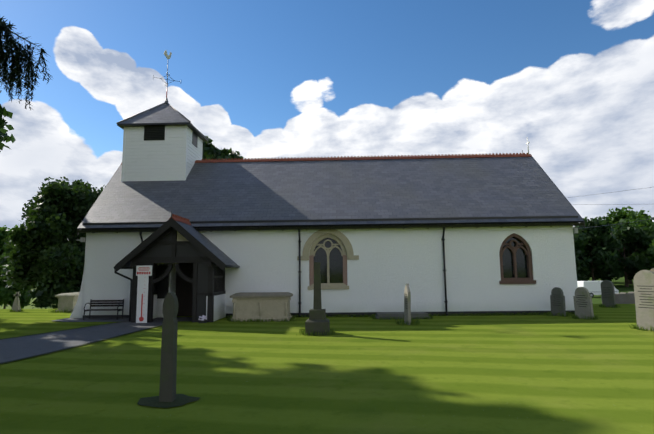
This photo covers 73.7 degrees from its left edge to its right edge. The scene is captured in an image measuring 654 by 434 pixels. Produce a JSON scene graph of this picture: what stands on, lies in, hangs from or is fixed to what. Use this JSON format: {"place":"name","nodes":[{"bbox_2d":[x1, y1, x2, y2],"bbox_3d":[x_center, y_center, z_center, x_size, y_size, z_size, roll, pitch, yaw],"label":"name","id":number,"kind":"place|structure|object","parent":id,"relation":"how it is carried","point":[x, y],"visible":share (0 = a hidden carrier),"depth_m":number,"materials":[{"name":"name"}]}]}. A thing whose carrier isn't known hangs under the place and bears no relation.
{"place":"outdoors","nodes":[
{"label":"outdoors","id":0,"kind":"place"},
{"bbox_2d":[0,317,223,363],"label":"asphalt path","id":1,"kind":"structure","parent":0,"point":[20,348],"depth_m":11.93,"materials":[{"name":"grey asphalt"}]},
{"bbox_2d":[83,299,123,319],"bbox_3d":[-8.575,3.558,16.756,1.328,0.763,0.479,-1,-7,2],"label":"bench","id":2,"kind":"object","parent":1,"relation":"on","point":[118,302],"visible":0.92,"depth_m":16.94,"materials":[{"name":"brown wood"}]},
{"bbox_2d":[136,265,151,322],"bbox_3d":[-6.471,2.727,15.379,0.560,2.020,0.086,-1,-7,2],"label":"thermometer sign","id":3,"kind":"object","parent":1,"relation":"on","point":[143,273],"visible":1,"depth_m":15.36,"materials":[{"name":"white paint"}]},
{"bbox_2d":[0,277,653,433],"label":"lawn terrain","id":4,"kind":"structure","parent":0,"point":[518,374],"depth_m":7.17,"materials":[{"name":"green plant"}]},
{"bbox_2d":[0,90,7,136],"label":"shade tree","id":5,"kind":"object","parent":4,"relation":"on","point":[2,121],"visible":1,"depth_m":14.19,"materials":[{"name":"green plant"}]},
{"bbox_2d":[0,107,15,151],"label":"shade tree","id":6,"kind":"object","parent":4,"relation":"on","point":[6,138],"visible":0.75,"depth_m":24.70,"materials":[{"name":"green plant"}]},
{"bbox_2d":[0,225,16,265],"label":"tree","id":7,"kind":"object","parent":4,"relation":"on","point":[3,236],"visible":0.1,"depth_m":96.06,"materials":[{"name":"green plant"}]},
{"bbox_2d":[0,247,30,291],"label":"tree","id":8,"kind":"object","parent":4,"relation":"on","point":[3,261],"visible":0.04,"depth_m":82.27,"materials":[{"name":"green plant"}]},
{"bbox_2d":[0,264,31,308],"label":"bush","id":9,"kind":"object","parent":4,"relation":"on","point":[7,297],"visible":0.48,"depth_m":46.66,"materials":[{"name":"green plant"}]},
{"bbox_2d":[12,292,20,311],"bbox_3d":[-14.917,4.092,20.961,0.340,0.980,0.204,-1,-7,2],"label":"cross","id":10,"kind":"object","parent":4,"relation":"on","point":[16,304],"visible":0.92,"depth_m":20.91,"materials":[{"name":"grey stone"}]},
{"bbox_2d":[0,16,52,109],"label":"conifer tree","id":11,"kind":"object","parent":4,"relation":"on","point":[17,54],"visible":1,"depth_m":5.35,"materials":[{"name":"green plant"}]},
{"bbox_2d":[0,176,105,308],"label":"yew tree","id":12,"kind":"object","parent":4,"relation":"on","point":[46,252],"visible":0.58,"depth_m":30.69,"materials":[{"name":"green plant"}]},
{"bbox_2d":[55,292,79,311],"bbox_3d":[-12.138,4.100,21.027,0.950,0.880,1.700,-1,-7,2],"label":"tomb","id":13,"kind":"object","parent":4,"relation":"on","point":[66,301],"visible":0.52,"depth_m":20.29,"materials":[{"name":"beige stone"}]},
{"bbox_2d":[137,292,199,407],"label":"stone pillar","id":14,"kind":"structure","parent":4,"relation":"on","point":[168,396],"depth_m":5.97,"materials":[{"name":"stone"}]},
{"bbox_2d":[114,210,239,321],"bbox_3d":[-5.497,1.841,16.323,4.040,4.090,2.032,-1,-7,2],"label":"porch","id":15,"kind":"object","parent":4,"relation":"on","point":[174,238],"visible":0.81,"depth_m":15.63,"materials":[{"name":"wood"}]},
{"bbox_2d":[198,315,206,322],"bbox_3d":[-4.327,3.561,15.216,0.318,0.276,0.265,-1,-7,2],"label":"flower posy","id":16,"kind":"object","parent":4,"relation":"on","point":[203,317],"visible":0.98,"depth_m":15.13,"materials":[{"name":"white plant"}]},
{"bbox_2d":[202,136,243,159],"bbox_3d":[-9.834,0.861,38.175,8.422,16.346,9.024,-1,-7,2],"label":"yew tree","id":17,"kind":"object","parent":4,"relation":"on","point":[210,151],"visible":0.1,"depth_m":38.10,"materials":[{"name":"green plant"}]},
{"bbox_2d":[230,292,292,320],"bbox_3d":[-2.394,3.311,16.119,2.170,1.010,1.050,-1,-7,2],"label":"chest tomb","id":18,"kind":"object","parent":4,"relation":"on","point":[261,305],"visible":1,"depth_m":15.69,"materials":[{"name":"beige stone"}]},
{"bbox_2d":[305,262,329,334],"bbox_3d":[-0.274,2.325,12.523,0.660,2.030,0.660,-1,-7,2],"label":"stone cross monument","id":19,"kind":"object","parent":4,"relation":"on","point":[317,321],"visible":0.96,"depth_m":12.25,"materials":[{"name":"stone"}]},
{"bbox_2d":[70,137,584,317],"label":"church","id":20,"kind":"structure","parent":4,"relation":"on","point":[327,195],"depth_m":18.36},
{"bbox_2d":[116,50,208,181],"bbox_3d":[-8.082,-4.832,21.864,3.534,7.460,2.900,-1,-7,2],"label":"bell turret","id":21,"kind":"object","parent":20,"relation":"on","point":[165,140],"visible":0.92,"depth_m":20.50,"materials":[{"name":"paint"}]},
{"bbox_2d":[9,304,653,335],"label":"grass tufts","id":22,"kind":"object","parent":4,"relation":"on","point":[416,322],"visible":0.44,"depth_m":15.82,"materials":[{"name":"green plant"}]},
{"bbox_2d":[375,312,428,318],"bbox_3d":[2.789,3.679,16.275,1.950,0.200,0.860,-1,-7,2],"label":"ledger stone","id":23,"kind":"object","parent":4,"relation":"on","point":[378,315],"visible":0.61,"depth_m":15.92,"materials":[{"name":"grey stone"}]},
{"bbox_2d":[404,284,410,324],"bbox_3d":[2.677,2.929,14.528,0.093,1.400,0.580,1,-7,-2],"label":"headstone","id":24,"kind":"object","parent":4,"relation":"on","point":[407,304],"visible":0.98,"depth_m":14.35,"materials":[{"name":"grey stone"}]},
{"bbox_2d":[550,287,565,315],"bbox_3d":[8.592,3.199,16.237,0.103,1.150,0.550,5,-9,-23],"label":"headstone","id":25,"kind":"object","parent":4,"relation":"on","point":[557,299],"visible":0.96,"depth_m":16.20,"materials":[{"name":"grey stone"}]},
{"bbox_2d":[573,230,591,280],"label":"tree","id":26,"kind":"object","parent":4,"relation":"on","point":[582,272],"visible":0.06,"depth_m":80.64,"materials":[{"name":"green plant"}]},
{"bbox_2d":[573,287,593,319],"bbox_3d":[8.919,3.039,15.184,0.103,1.200,0.620,0,-7,-23],"label":"headstone","id":27,"kind":"object","parent":4,"relation":"on","point":[583,304],"visible":0.98,"depth_m":15.12,"materials":[{"name":"grey stone"}]},
{"bbox_2d":[577,281,618,296],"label":"white van","id":28,"kind":"object","parent":4,"relation":"on","point":[593,287],"visible":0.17,"depth_m":59.05,"materials":[{"name":"paint"}]},
{"bbox_2d":[575,216,624,280],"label":"tree","id":29,"kind":"object","parent":4,"relation":"on","point":[601,246],"visible":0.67,"depth_m":85.42,"materials":[{"name":"green plant"}]},
{"bbox_2d":[601,280,615,307],"bbox_3d":[12.635,3.495,19.593,0.103,1.300,0.550,1,-7,-23],"label":"headstone","id":30,"kind":"object","parent":4,"relation":"on","point":[608,293],"visible":0.96,"depth_m":19.54,"materials":[{"name":"grey stone"}]},
{"bbox_2d":[601,292,634,303],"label":"churchyard wall","id":31,"kind":"structure","parent":4,"relation":"on","point":[624,298],"depth_m":21.44,"materials":[{"name":"stone"}]},
{"bbox_2d":[587,219,653,286],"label":"tree","id":32,"kind":"object","parent":4,"relation":"on","point":[629,234],"visible":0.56,"depth_m":90.04,"materials":[{"name":"green plant"}]},
{"bbox_2d":[606,206,653,283],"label":"tree","id":33,"kind":"object","parent":4,"relation":"on","point":[617,215],"visible":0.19,"depth_m":106.81,"materials":[{"name":"green plant"}]},
{"bbox_2d":[615,215,653,275],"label":"tree","id":34,"kind":"object","parent":4,"relation":"on","point":[640,224],"visible":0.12,"depth_m":93.17,"materials":[{"name":"green plant"}]},
{"bbox_2d":[633,270,653,329],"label":"headstone","id":35,"kind":"object","parent":4,"relation":"on","point":[643,281],"visible":1,"depth_m":12.32,"materials":[{"name":"grey stone"}]},
{"bbox_2d":[646,239,653,269],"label":"tree","id":36,"kind":"object","parent":4,"relation":"on","point":[651,248],"visible":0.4,"depth_m":81.09,"materials":[{"name":"green plant"}]},
{"bbox_2d":[0,0,653,230],"label":"sky","id":37,"kind":"structure","parent":0,"point":[260,79],"materials":[{"name":"blue"}]},
{"bbox_2d":[82,226,577,316],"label":"church walls","id":38,"kind":"structure","parent":0,"point":[386,267],"depth_m":17.08,"materials":[{"name":"white paint"}]},
{"label":"outer ground","id":39,"kind":"structure","parent":0,"visible":0},
{"bbox_2d":[568,187,653,228],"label":"power lines","id":40,"kind":"object","parent":39,"relation":"on","point":[605,204],"visible":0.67,"depth_m":48.56,"materials":[{"name":"black metal"}]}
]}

